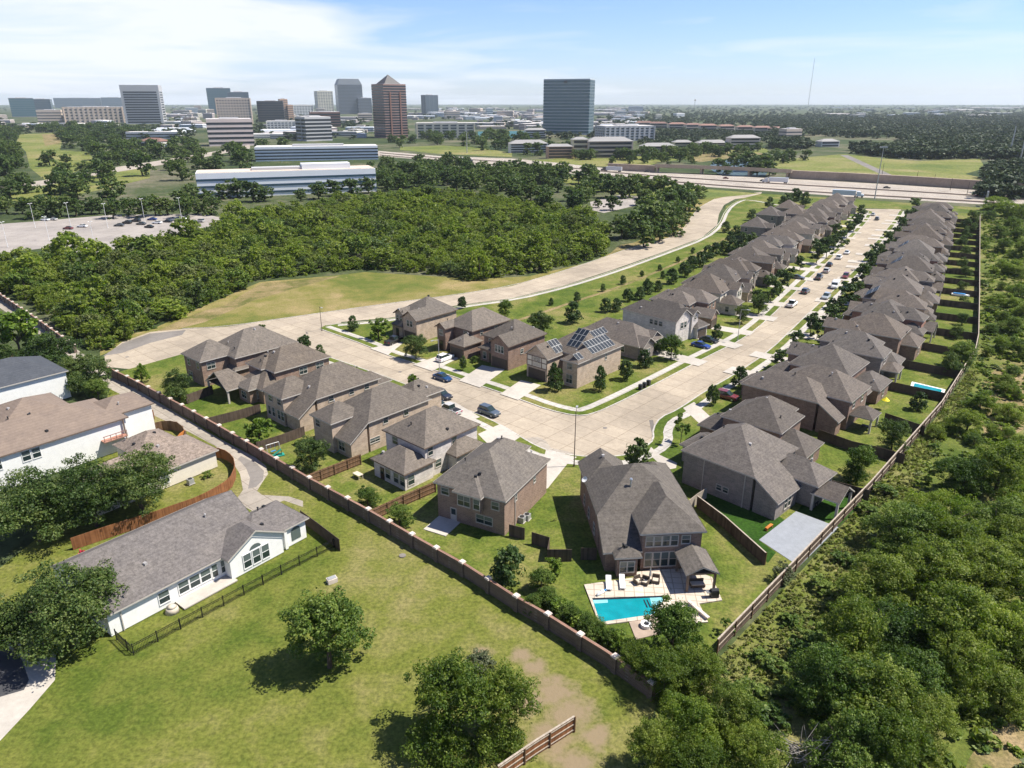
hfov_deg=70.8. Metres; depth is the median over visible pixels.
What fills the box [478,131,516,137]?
lake
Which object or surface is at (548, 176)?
oak tree
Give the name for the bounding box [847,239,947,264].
brick house
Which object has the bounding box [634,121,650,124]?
row houses
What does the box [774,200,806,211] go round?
town house
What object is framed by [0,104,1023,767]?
ground
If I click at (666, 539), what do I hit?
window
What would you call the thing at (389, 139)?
belt tree
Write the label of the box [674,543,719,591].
pavilion
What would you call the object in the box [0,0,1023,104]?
sky
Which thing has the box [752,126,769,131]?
row houses
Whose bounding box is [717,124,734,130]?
row houses
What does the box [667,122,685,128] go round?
row houses
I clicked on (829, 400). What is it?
brick house
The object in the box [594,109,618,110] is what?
building
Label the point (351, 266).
edge bush
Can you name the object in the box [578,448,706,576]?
brick house
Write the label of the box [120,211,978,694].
lawn
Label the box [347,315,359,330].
tree
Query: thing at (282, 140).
park tree
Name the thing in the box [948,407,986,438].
scrub bush
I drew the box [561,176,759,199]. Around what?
field
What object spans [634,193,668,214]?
tree
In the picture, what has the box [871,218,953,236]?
brick house
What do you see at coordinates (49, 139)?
dry patch
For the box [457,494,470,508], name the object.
window
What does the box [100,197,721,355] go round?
meadow
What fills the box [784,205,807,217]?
town house
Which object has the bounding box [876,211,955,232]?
brick house
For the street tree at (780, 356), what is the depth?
157.70 m
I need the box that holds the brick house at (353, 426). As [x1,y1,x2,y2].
[309,378,443,457]
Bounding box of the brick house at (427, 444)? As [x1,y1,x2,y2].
[370,406,483,490]
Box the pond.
[710,160,766,176]
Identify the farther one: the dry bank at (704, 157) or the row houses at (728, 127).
the row houses at (728, 127)
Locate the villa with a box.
[815,139,839,146]
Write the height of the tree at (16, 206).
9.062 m
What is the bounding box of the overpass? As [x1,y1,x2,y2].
[654,164,792,177]
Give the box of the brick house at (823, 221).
[782,213,854,238]
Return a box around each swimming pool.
[593,596,662,620]
[911,382,944,391]
[951,292,969,296]
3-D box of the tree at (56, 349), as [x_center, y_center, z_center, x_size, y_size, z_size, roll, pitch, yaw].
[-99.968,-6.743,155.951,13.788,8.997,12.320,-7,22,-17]
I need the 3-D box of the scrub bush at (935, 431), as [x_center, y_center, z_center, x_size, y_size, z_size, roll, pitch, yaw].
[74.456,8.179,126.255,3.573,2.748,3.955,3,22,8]
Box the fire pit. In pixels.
[640,620,651,629]
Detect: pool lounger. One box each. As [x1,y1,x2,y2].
[606,575,611,590]
[619,574,625,589]
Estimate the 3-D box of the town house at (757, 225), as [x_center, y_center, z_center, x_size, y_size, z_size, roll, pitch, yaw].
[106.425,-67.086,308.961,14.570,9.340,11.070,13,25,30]
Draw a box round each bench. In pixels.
[687,600,709,618]
[765,523,772,530]
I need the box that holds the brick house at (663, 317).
[621,298,742,348]
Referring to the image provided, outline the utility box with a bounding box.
[326,575,337,584]
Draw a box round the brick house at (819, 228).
[775,216,839,241]
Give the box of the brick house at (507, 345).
[477,319,546,370]
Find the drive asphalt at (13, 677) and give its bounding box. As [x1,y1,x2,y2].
[0,643,28,696]
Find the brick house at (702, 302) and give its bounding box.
[648,286,754,335]
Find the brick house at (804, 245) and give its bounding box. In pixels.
[762,228,836,255]
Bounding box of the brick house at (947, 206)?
[890,202,957,215]
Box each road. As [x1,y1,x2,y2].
[105,192,900,455]
[841,155,890,174]
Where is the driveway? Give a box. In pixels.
[370,342,708,488]
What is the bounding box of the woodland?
[0,181,613,349]
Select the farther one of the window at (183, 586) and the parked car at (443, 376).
the parked car at (443, 376)
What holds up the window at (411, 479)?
in the brick house at (427, 444)
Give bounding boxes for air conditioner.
[186,477,194,485]
[517,515,526,523]
[523,512,531,521]
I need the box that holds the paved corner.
[629,618,657,638]
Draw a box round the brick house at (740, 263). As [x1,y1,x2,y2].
[701,257,801,290]
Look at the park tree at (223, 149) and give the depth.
788.45 m
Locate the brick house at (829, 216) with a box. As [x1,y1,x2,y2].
[801,207,860,233]
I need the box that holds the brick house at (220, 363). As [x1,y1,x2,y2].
[180,325,298,403]
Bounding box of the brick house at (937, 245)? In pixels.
[856,234,949,257]
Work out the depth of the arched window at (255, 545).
90.32 m
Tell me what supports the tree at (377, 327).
on the lawn at (588, 393)
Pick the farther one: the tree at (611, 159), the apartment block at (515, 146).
the apartment block at (515, 146)
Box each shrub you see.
[201,469,213,478]
[465,647,496,679]
[471,356,478,361]
[523,593,543,614]
[526,565,555,589]
[534,586,557,608]
[543,590,563,615]
[544,557,561,582]
[547,597,570,622]
[552,597,574,624]
[563,605,583,625]
[566,612,585,631]
[574,610,593,631]
[582,614,608,641]
[590,626,605,642]
[596,628,616,648]
[602,626,623,649]
[607,629,628,655]
[619,636,637,651]
[720,617,735,631]
[772,560,795,581]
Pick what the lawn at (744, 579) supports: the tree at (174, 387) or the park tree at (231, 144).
the tree at (174, 387)
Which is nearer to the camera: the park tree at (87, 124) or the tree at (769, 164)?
the tree at (769, 164)
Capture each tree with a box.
[0,142,23,158]
[0,155,15,174]
[0,155,19,174]
[0,179,23,198]
[0,196,14,213]
[0,197,7,210]
[0,308,50,351]
[0,340,27,358]
[0,463,80,543]
[0,589,55,654]
[1,130,16,140]
[1,557,129,669]
[3,171,39,192]
[4,153,28,167]
[9,141,24,155]
[10,197,27,214]
[12,125,23,133]
[17,197,43,218]
[17,330,83,365]
[33,194,57,217]
[36,149,59,166]
[39,123,50,132]
[39,166,69,194]
[42,452,139,531]
[47,194,72,216]
[54,352,89,378]
[55,129,64,139]
[55,162,74,174]
[55,169,89,198]
[57,133,69,143]
[57,153,72,161]
[60,178,90,199]
[61,135,79,148]
[63,197,84,215]
[65,352,111,392]
[72,161,93,172]
[76,169,95,184]
[77,142,86,150]
[79,196,98,214]
[82,378,112,399]
[83,122,92,129]
[84,140,96,154]
[86,142,106,159]
[87,441,180,516]
[88,158,115,177]
[88,197,105,213]
[89,129,103,141]
[94,151,109,161]
[95,176,129,203]
[96,125,104,132]
[97,160,116,180]
[99,152,116,162]
[99,197,122,218]
[100,133,106,141]
[104,125,114,130]
[106,141,130,153]
[107,138,116,151]
[111,152,123,165]
[118,197,135,216]
[119,140,137,151]
[120,149,134,161]
[124,150,156,175]
[128,137,142,149]
[128,195,151,217]
[132,363,150,382]
[139,146,148,154]
[143,144,161,155]
[143,194,166,215]
[144,138,157,144]
[151,142,166,158]
[155,197,175,214]
[159,368,193,402]
[161,158,173,170]
[163,142,178,156]
[164,158,194,180]
[166,136,180,151]
[167,190,189,201]
[168,196,196,216]
[172,153,186,164]
[175,145,184,152]
[180,136,191,145]
[180,183,200,200]
[181,148,192,162]
[184,142,199,154]
[184,196,205,214]
[185,138,201,147]
[189,152,203,169]
[192,147,207,154]
[194,158,212,169]
[195,188,215,203]
[201,195,224,215]
[203,155,224,168]
[212,150,223,159]
[214,183,230,198]
[220,142,230,155]
[225,141,242,160]
[225,177,246,198]
[229,149,253,168]
[230,145,248,161]
[230,159,239,164]
[238,180,265,201]
[242,148,253,161]
[242,417,275,447]
[254,138,269,145]
[254,185,274,200]
[276,137,289,144]
[276,585,376,668]
[292,435,330,471]
[293,188,306,201]
[297,334,311,346]
[308,181,327,198]
[315,344,324,352]
[324,179,342,192]
[341,178,362,195]
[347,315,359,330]
[354,485,382,506]
[358,176,376,192]
[368,317,390,339]
[376,168,390,184]
[376,170,390,187]
[377,155,397,166]
[379,177,394,190]
[385,501,415,526]
[386,162,395,169]
[387,134,392,142]
[389,171,410,188]
[391,166,401,171]
[391,170,403,186]
[393,161,411,172]
[395,138,403,147]
[397,173,417,187]
[399,644,494,767]
[401,162,415,174]
[401,333,428,358]
[406,134,416,142]
[407,374,417,382]
[409,166,430,185]
[411,153,424,160]
[411,161,426,178]
[419,131,427,138]
[419,171,440,187]
[423,159,437,168]
[426,133,434,141]
[427,163,438,168]
[430,133,443,144]
[430,169,442,183]
[433,158,444,165]
[434,132,444,143]
[437,165,446,182]
[439,167,456,184]
[440,151,456,167]
[444,130,454,139]
[448,174,462,189]
[451,156,460,165]
[452,165,467,182]
[453,169,480,189]
[456,156,465,165]
[457,134,469,145]
[457,296,466,306]
[459,355,466,368]
[460,156,471,169]
[462,160,472,173]
[465,657,549,763]
[466,163,482,169]
[467,130,476,138]
[470,135,476,143]
[470,173,485,187]
[475,136,487,146]
[475,139,488,149]
[476,168,490,180]
[477,160,490,166]
[479,163,492,176]
[480,132,489,137]
[481,176,498,192]
[481,182,498,196]
[486,130,494,138]
[489,544,526,589]
[490,138,500,149]
[491,173,508,190]
[492,165,509,179]
[496,133,502,140]
[496,160,509,168]
[497,129,509,134]
[497,140,505,149]
[497,299,513,315]
[501,137,510,147]
[501,162,518,174]
[504,176,527,196]
[505,172,518,182]
[505,175,517,188]
[507,170,521,183]
[509,185,526,201]
[510,158,526,167]
[514,130,526,139]
[518,135,529,139]
[519,165,534,175]
[519,173,537,186]
[521,184,537,200]
[522,142,533,154]
[526,310,555,332]
[530,166,545,182]
[531,160,544,179]
[531,187,550,205]
[532,142,543,155]
[535,191,555,207]
[539,184,555,194]
[540,168,558,185]
[541,174,553,185]
[546,362,563,391]
[548,297,553,304]
[550,178,564,191]
[551,161,569,180]
[556,167,567,181]
[562,189,585,209]
[563,186,577,200]
[564,301,583,322]
[565,165,572,177]
[570,149,580,158]
[570,170,582,183]
[573,291,580,301]
[574,181,595,194]
[577,186,592,205]
[578,149,589,159]
[578,163,596,180]
[579,179,598,195]
[583,170,604,190]
[585,148,595,159]
[592,365,606,390]
[593,199,602,206]
[596,173,612,191]
[599,177,624,197]
[599,298,611,311]
[603,195,622,209]
[608,156,615,162]
[610,214,633,238]
[610,298,621,311]
[611,148,622,158]
[611,173,627,190]
[615,638,660,679]
[617,147,627,158]
[617,173,643,196]
[618,183,632,198]
[618,359,633,379]
[620,275,625,283]
[621,149,633,160]
[621,209,650,237]
[622,288,633,301]
[624,437,651,463]
[624,713,679,767]
[626,150,636,159]
[626,155,633,163]
[629,220,659,246]
[630,173,647,192]
[633,149,641,159]
[633,200,670,224]
[633,637,702,710]
[634,188,653,203]
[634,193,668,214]
[634,286,645,299]
[636,175,662,199]
[637,145,646,158]
[637,349,653,367]
[639,593,710,657]
[640,153,650,162]
[642,278,654,293]
[644,146,656,159]
[650,220,672,241]
[651,147,658,158]
[653,280,663,290]
[653,337,664,352]
[655,175,677,191]
[656,188,679,209]
[657,152,665,161]
[658,690,722,755]
[659,201,685,221]
[659,334,684,359]
[660,145,669,155]
[660,271,665,277]
[662,729,733,767]
[664,157,671,163]
[664,215,685,236]
[665,268,678,284]
[667,145,677,157]
[670,198,693,222]
[671,183,692,207]
[673,412,690,442]
[674,151,686,161]
[676,642,730,700]
[678,148,691,156]
[678,261,691,276]
[681,190,701,211]
[684,181,699,195]
[685,255,698,270]
[686,149,695,156]
[687,155,696,163]
[691,144,703,154]
[692,146,699,156]
[694,185,707,198]
[694,251,705,266]
[697,679,764,750]
[700,141,709,153]
[703,244,715,259]
[704,143,711,153]
[706,384,719,404]
[710,145,721,156]
[710,158,726,171]
[710,242,721,254]
[711,323,723,339]
[714,146,725,156]
[717,718,763,757]
[720,240,727,253]
[721,221,730,232]
[721,720,792,767]
[722,163,731,173]
[723,144,732,153]
[725,231,735,240]
[725,238,736,253]
[727,152,744,166]
[730,366,747,386]
[731,225,739,235]
[733,146,742,154]
[734,305,750,322]
[735,231,747,246]
[739,151,761,167]
[741,146,749,154]
[747,209,755,219]
[747,232,756,241]
[749,160,765,175]
[749,289,761,303]
[750,293,768,313]
[754,142,762,150]
[755,152,773,167]
[762,159,777,175]
[763,273,774,283]
[765,197,774,206]
[765,275,783,301]
[767,148,781,160]
[769,349,787,363]
[774,152,788,162]
[775,268,793,292]
[778,193,793,203]
[783,148,796,160]
[785,266,797,277]
[785,640,887,734]
[787,330,804,343]
[790,188,802,201]
[792,684,836,720]
[794,255,804,267]
[799,149,812,159]
[799,191,812,204]
[800,700,898,767]
[804,312,819,332]
[809,242,827,263]
[809,322,822,338]
[810,238,819,251]
[812,587,895,661]
[817,302,842,323]
[819,237,834,257]
[828,234,842,248]
[828,281,860,304]
[830,223,842,234]
[831,651,930,758]
[832,548,919,614]
[834,229,849,246]
[834,298,847,311]
[838,444,879,484]
[842,220,855,236]
[844,701,938,767]
[850,263,872,283]
[851,214,862,231]
[853,633,907,666]
[854,280,865,291]
[856,204,866,211]
[857,209,867,217]
[859,498,939,559]
[860,593,947,656]
[862,249,878,264]
[865,261,874,274]
[870,242,887,257]
[874,642,967,717]
[875,418,911,450]
[882,231,896,244]
[890,226,901,234]
[892,578,1015,648]
[894,527,989,609]
[895,217,907,226]
[895,687,968,767]
[900,485,961,531]
[902,207,918,217]
[904,197,921,213]
[909,391,928,409]
[912,630,955,678]
[918,625,1016,726]
[919,493,993,550]
[926,515,992,566]
[930,454,995,501]
[941,339,982,368]
[941,352,965,371]
[947,531,1023,607]
[948,324,963,339]
[954,234,967,245]
[955,281,968,289]
[955,588,1023,671]
[956,313,969,324]
[957,217,971,227]
[957,257,968,266]
[959,245,971,253]
[959,295,970,302]
[960,265,973,276]
[960,618,1017,671]
[961,228,972,237]
[961,439,1023,494]
[962,495,1023,542]
[964,222,977,231]
[966,210,981,222]
[970,660,1023,727]
[986,510,1023,545]
[989,576,1023,615]
[990,527,1023,590]
[991,479,1023,516]
[997,435,1023,458]
[997,620,1023,678]
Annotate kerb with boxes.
[182,199,713,328]
[319,215,870,415]
[330,200,777,324]
[330,212,898,455]
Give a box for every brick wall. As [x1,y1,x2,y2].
[0,293,77,352]
[106,365,656,700]
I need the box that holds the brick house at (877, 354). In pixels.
[749,328,905,381]
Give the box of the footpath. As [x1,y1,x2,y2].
[517,239,722,319]
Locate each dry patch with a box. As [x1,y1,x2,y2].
[42,134,60,145]
[979,362,1023,438]
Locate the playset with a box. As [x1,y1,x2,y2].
[273,449,284,456]
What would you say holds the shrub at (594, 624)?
on the lawn at (744, 579)
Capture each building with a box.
[0,120,14,122]
[160,125,174,127]
[164,121,174,123]
[166,114,192,116]
[179,124,206,127]
[181,121,201,123]
[253,133,274,137]
[260,129,295,131]
[270,133,282,138]
[283,131,295,138]
[332,131,362,135]
[340,117,356,119]
[345,127,373,131]
[357,133,366,137]
[436,113,443,116]
[473,122,493,125]
[474,117,489,119]
[476,125,506,128]
[493,122,505,125]
[517,121,531,123]
[519,123,535,129]
[521,114,533,117]
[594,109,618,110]
[594,113,614,114]
[594,121,612,124]
[631,114,644,117]
[850,114,865,116]
[989,112,1011,114]
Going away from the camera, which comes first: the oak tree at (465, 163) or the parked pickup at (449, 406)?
the parked pickup at (449, 406)
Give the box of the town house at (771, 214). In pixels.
[755,206,790,227]
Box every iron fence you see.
[114,629,131,652]
[131,538,334,654]
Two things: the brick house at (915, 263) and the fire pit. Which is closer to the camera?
the fire pit
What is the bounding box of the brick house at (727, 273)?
[681,263,785,306]
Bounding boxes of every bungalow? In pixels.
[47,490,308,635]
[74,428,218,514]
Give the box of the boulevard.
[22,146,249,188]
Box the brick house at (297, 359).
[244,342,331,403]
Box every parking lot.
[0,214,219,252]
[590,195,637,212]
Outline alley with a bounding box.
[0,300,302,510]
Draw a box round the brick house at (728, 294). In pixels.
[673,273,777,320]
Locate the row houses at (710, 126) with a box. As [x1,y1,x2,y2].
[698,124,716,129]
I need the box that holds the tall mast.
[874,146,887,198]
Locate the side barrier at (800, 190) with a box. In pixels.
[383,155,1021,204]
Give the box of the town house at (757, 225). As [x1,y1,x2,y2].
[740,216,775,238]
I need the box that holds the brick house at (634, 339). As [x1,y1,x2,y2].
[586,317,707,365]
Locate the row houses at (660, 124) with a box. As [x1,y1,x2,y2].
[650,122,666,127]
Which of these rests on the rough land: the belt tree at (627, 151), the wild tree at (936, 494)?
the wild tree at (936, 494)
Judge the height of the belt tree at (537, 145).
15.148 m
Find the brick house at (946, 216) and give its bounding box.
[881,208,956,225]
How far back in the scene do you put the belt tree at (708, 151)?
821.00 m
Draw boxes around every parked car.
[432,372,452,381]
[435,353,453,361]
[439,387,452,400]
[477,402,500,417]
[691,340,710,348]
[699,335,718,343]
[718,388,739,401]
[792,274,804,279]
[800,287,810,293]
[821,292,830,299]
[823,267,829,272]
[835,254,842,259]
[842,272,849,278]
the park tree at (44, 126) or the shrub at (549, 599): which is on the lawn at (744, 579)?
the shrub at (549, 599)
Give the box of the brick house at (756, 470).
[679,423,854,519]
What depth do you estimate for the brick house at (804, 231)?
291.57 m
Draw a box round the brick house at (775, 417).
[697,395,824,461]
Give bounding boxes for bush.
[101,339,116,349]
[138,324,147,330]
[144,318,157,328]
[164,312,179,320]
[187,305,194,311]
[198,297,209,304]
[220,288,232,297]
[307,266,316,273]
[331,267,341,272]
[347,263,355,269]
[368,262,376,268]
[392,264,402,271]
[735,675,770,701]
[744,646,772,660]
[753,701,790,727]
[761,656,791,673]
[770,673,800,707]
[778,612,800,628]
[788,638,810,661]
[795,627,830,645]
[809,571,833,594]
[830,549,860,570]
[858,499,879,517]
[873,481,897,496]
[925,423,947,440]
[937,417,962,434]
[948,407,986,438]
[961,389,997,414]
[963,433,985,444]
[978,242,990,247]
[979,196,1007,209]
[980,346,994,356]
[981,210,998,220]
[982,322,1000,333]
[984,296,996,303]
[985,420,1016,438]
[988,225,1010,238]
[988,265,1003,273]
[989,237,1014,253]
[990,335,1010,353]
[992,200,1023,216]
[992,373,1018,395]
[992,402,1023,424]
[993,293,1022,307]
[993,310,1011,320]
[994,281,1007,290]
[995,258,1023,274]
[995,317,1023,335]
[1002,216,1023,230]
[1005,240,1023,259]
[1005,339,1023,359]
[1005,366,1023,376]
[1005,385,1023,399]
[1006,283,1023,296]
[1007,336,1020,348]
[1008,203,1023,218]
[1008,227,1023,241]
[1009,266,1023,278]
[1011,303,1023,316]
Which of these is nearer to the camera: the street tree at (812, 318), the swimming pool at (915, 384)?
the swimming pool at (915, 384)
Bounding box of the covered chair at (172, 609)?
[165,604,179,615]
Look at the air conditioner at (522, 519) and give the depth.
100.67 m
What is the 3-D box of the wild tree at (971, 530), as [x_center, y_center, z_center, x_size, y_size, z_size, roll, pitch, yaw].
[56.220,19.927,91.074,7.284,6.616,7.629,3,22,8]
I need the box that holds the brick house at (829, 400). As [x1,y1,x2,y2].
[739,364,881,434]
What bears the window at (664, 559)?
in the brick house at (644, 516)
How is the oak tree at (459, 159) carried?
on the ground at (160, 182)
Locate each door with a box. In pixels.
[380,467,384,479]
[404,330,415,338]
[440,340,443,349]
[450,346,462,358]
[450,507,456,520]
[492,356,506,369]
[528,367,544,381]
[697,327,706,338]
[710,317,716,328]
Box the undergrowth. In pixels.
[660,214,1023,767]
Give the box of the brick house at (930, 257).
[846,249,946,275]
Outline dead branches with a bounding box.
[775,722,841,767]
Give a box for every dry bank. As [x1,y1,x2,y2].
[158,276,337,330]
[609,216,690,254]
[689,152,760,161]
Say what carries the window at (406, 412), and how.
in the brick house at (353, 426)
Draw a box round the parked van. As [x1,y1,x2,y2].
[831,279,840,288]
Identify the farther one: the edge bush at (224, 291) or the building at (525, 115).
the building at (525, 115)
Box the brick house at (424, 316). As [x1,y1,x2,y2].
[390,295,458,339]
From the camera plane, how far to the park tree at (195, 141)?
867.38 m
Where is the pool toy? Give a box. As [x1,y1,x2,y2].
[596,589,606,595]
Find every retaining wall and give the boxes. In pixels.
[608,163,655,171]
[790,170,1023,189]
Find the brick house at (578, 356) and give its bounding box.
[524,327,623,388]
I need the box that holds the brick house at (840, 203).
[808,198,870,218]
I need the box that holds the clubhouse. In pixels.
[139,138,166,148]
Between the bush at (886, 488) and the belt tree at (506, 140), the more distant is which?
the belt tree at (506, 140)
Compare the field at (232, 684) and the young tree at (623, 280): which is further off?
the young tree at (623, 280)
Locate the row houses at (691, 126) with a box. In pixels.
[683,123,699,129]
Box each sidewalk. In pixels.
[327,211,868,410]
[329,211,904,464]
[338,200,775,325]
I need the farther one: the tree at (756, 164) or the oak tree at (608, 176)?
the tree at (756, 164)
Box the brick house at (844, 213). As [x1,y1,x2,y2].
[810,201,868,221]
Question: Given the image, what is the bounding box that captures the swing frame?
[265,441,280,451]
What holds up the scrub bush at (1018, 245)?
on the rough land
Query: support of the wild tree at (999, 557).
on the rough land
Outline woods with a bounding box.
[0,104,1023,199]
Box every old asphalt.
[104,330,185,355]
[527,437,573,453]
[649,420,653,430]
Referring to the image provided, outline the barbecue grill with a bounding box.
[706,588,719,597]
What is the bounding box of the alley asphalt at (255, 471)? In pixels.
[238,456,263,488]
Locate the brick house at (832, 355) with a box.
[723,341,892,403]
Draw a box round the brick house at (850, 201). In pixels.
[826,193,876,214]
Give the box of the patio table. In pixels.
[353,471,362,477]
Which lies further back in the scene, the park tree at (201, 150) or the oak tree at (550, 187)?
the park tree at (201, 150)
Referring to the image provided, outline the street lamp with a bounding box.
[573,405,577,466]
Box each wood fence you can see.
[70,448,235,549]
[155,421,185,434]
[186,385,212,403]
[209,404,260,423]
[256,426,304,449]
[300,510,339,550]
[306,454,361,480]
[370,482,435,515]
[497,715,575,767]
[509,524,524,539]
[531,532,549,548]
[547,549,571,561]
[580,548,596,559]
[689,487,707,506]
[696,496,766,564]
[716,218,979,653]
[817,429,904,463]
[832,480,869,500]
[884,413,924,434]
[888,382,945,400]
[902,360,959,377]
[921,342,970,355]
[926,328,977,339]
[933,312,977,323]
[936,288,978,296]
[938,299,977,309]
[943,277,978,285]
[945,260,978,267]
[945,268,978,275]
[946,252,978,258]
[951,245,978,251]
[952,239,978,245]
[953,228,978,233]
[953,233,978,238]
[954,223,978,228]
[957,219,978,223]
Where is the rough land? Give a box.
[655,213,1023,767]
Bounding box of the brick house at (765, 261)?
[723,246,814,280]
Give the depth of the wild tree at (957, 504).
93.61 m
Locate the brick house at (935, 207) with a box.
[885,203,957,221]
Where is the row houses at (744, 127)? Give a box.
[735,125,753,130]
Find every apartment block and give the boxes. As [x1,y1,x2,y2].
[508,140,547,152]
[524,128,545,138]
[546,144,573,158]
[571,137,588,157]
[587,137,632,157]
[639,143,675,155]
[672,140,691,146]
[694,140,725,146]
[725,135,760,149]
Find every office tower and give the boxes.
[119,85,166,123]
[206,87,230,113]
[227,91,248,97]
[278,98,287,119]
[287,104,293,119]
[314,90,333,111]
[334,79,362,113]
[371,75,407,137]
[421,94,438,114]
[543,79,594,134]
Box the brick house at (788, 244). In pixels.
[747,235,825,265]
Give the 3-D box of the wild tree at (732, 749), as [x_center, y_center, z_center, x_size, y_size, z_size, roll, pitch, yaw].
[20.922,31.823,64.951,4.242,3.471,4.025,-8,23,-20]
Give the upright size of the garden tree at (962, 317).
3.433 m
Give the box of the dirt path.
[966,713,1023,767]
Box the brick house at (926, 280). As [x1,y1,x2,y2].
[828,266,943,296]
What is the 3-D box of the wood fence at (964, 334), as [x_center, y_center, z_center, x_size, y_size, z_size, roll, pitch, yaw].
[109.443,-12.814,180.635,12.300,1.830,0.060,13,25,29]
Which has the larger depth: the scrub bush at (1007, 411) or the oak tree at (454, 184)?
the oak tree at (454, 184)
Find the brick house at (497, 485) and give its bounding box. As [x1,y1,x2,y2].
[423,435,550,535]
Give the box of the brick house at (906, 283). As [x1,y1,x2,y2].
[815,273,940,311]
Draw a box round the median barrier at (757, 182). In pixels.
[380,152,1023,198]
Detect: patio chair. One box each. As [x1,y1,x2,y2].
[633,574,643,584]
[640,574,649,585]
[651,573,659,583]
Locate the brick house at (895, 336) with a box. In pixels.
[788,311,925,360]
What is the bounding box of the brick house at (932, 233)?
[864,227,953,251]
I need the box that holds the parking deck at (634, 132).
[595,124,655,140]
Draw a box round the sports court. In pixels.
[759,511,837,561]
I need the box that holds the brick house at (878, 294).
[809,285,936,321]
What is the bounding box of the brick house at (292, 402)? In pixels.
[260,361,391,431]
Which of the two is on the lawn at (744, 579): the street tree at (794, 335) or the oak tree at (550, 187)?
the street tree at (794, 335)
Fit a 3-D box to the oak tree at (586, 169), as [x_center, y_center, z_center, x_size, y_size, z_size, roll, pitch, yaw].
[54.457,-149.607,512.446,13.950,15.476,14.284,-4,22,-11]
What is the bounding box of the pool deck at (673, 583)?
[584,568,721,624]
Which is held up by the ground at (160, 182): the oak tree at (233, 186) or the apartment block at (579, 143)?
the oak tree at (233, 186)
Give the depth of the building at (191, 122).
1673.85 m
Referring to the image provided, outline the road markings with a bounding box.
[381,151,1021,203]
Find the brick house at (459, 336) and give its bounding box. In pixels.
[434,307,511,358]
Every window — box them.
[20,449,31,462]
[30,446,41,459]
[157,588,170,605]
[177,578,190,595]
[188,572,201,589]
[199,567,211,583]
[206,361,215,369]
[210,562,219,578]
[219,560,225,573]
[241,390,246,399]
[242,551,252,569]
[250,543,260,549]
[251,547,261,564]
[260,542,270,560]
[267,404,271,415]
[271,406,275,417]
[277,409,280,419]
[280,411,284,421]
[291,526,300,540]
[299,366,307,374]
[315,361,323,368]
[315,418,320,427]
[328,395,333,401]
[338,440,345,452]
[349,388,354,395]
[364,383,369,389]
[369,435,380,444]
[383,417,388,424]
[385,468,390,480]
[392,436,397,445]
[393,472,398,484]
[399,475,405,487]
[403,408,408,416]
[407,474,414,486]
[427,446,433,456]
[435,458,441,468]
[441,486,448,496]
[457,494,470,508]
[473,499,479,511]
[476,513,483,524]
[484,516,492,526]
[491,501,498,511]
[566,373,572,383]
[567,363,571,370]
[619,561,626,573]
[627,561,634,572]
[643,552,652,567]
[645,536,653,547]
[652,552,660,566]
[653,535,661,546]
[660,551,668,566]
[662,535,670,546]
[668,551,676,566]
[670,535,678,546]
[681,535,690,543]
[715,483,721,491]
[722,486,728,494]
[783,498,787,510]
[787,495,791,507]
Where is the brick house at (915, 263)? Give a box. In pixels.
[837,255,944,283]
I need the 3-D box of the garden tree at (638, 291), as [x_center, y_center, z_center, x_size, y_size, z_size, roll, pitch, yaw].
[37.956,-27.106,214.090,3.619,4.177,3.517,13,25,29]
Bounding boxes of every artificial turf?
[704,493,783,562]
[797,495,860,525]
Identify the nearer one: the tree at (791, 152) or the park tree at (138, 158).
the park tree at (138, 158)
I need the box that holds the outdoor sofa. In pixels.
[689,578,705,587]
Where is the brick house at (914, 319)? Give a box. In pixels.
[804,299,937,342]
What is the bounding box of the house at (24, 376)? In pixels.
[0,356,70,403]
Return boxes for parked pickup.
[384,335,403,344]
[442,402,462,414]
[786,299,797,307]
[814,273,822,279]
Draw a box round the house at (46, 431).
[0,391,155,490]
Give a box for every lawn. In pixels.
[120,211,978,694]
[320,200,871,415]
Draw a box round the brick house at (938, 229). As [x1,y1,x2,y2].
[868,223,953,240]
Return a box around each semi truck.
[601,166,621,171]
[762,177,788,182]
[832,189,863,197]
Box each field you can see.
[0,169,149,202]
[0,389,658,767]
[17,133,92,179]
[400,146,511,156]
[534,148,767,166]
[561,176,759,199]
[724,193,1002,213]
[765,154,982,179]
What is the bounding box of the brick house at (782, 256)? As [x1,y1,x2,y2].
[728,239,818,271]
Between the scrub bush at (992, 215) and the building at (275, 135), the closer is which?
the scrub bush at (992, 215)
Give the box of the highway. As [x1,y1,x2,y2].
[378,151,1023,206]
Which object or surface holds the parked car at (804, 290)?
on the road at (625, 422)
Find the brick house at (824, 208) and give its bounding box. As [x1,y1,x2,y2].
[807,204,861,227]
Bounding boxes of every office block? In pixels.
[8,97,36,116]
[33,98,53,109]
[36,109,63,122]
[53,98,101,107]
[61,106,125,122]
[101,97,122,106]
[125,131,182,138]
[173,110,191,113]
[185,107,197,111]
[187,113,202,116]
[195,162,376,197]
[198,109,206,112]
[202,113,214,118]
[206,117,254,145]
[215,97,252,123]
[254,143,377,161]
[256,100,284,121]
[266,120,295,128]
[293,104,313,115]
[295,115,332,140]
[309,111,340,126]
[357,97,371,112]
[358,113,372,120]
[415,121,474,138]
[444,111,459,118]
[463,115,479,119]
[469,108,482,111]
[485,108,492,114]
[493,116,502,121]
[496,110,513,116]
[503,116,509,120]
[531,117,542,120]
[614,110,626,114]
[628,106,642,111]
[655,114,661,119]
[673,113,684,117]
[778,127,802,136]
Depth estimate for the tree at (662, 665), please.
69.95 m
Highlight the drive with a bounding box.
[0,640,55,739]
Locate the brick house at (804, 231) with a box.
[779,221,844,248]
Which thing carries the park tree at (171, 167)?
on the ground at (160, 182)

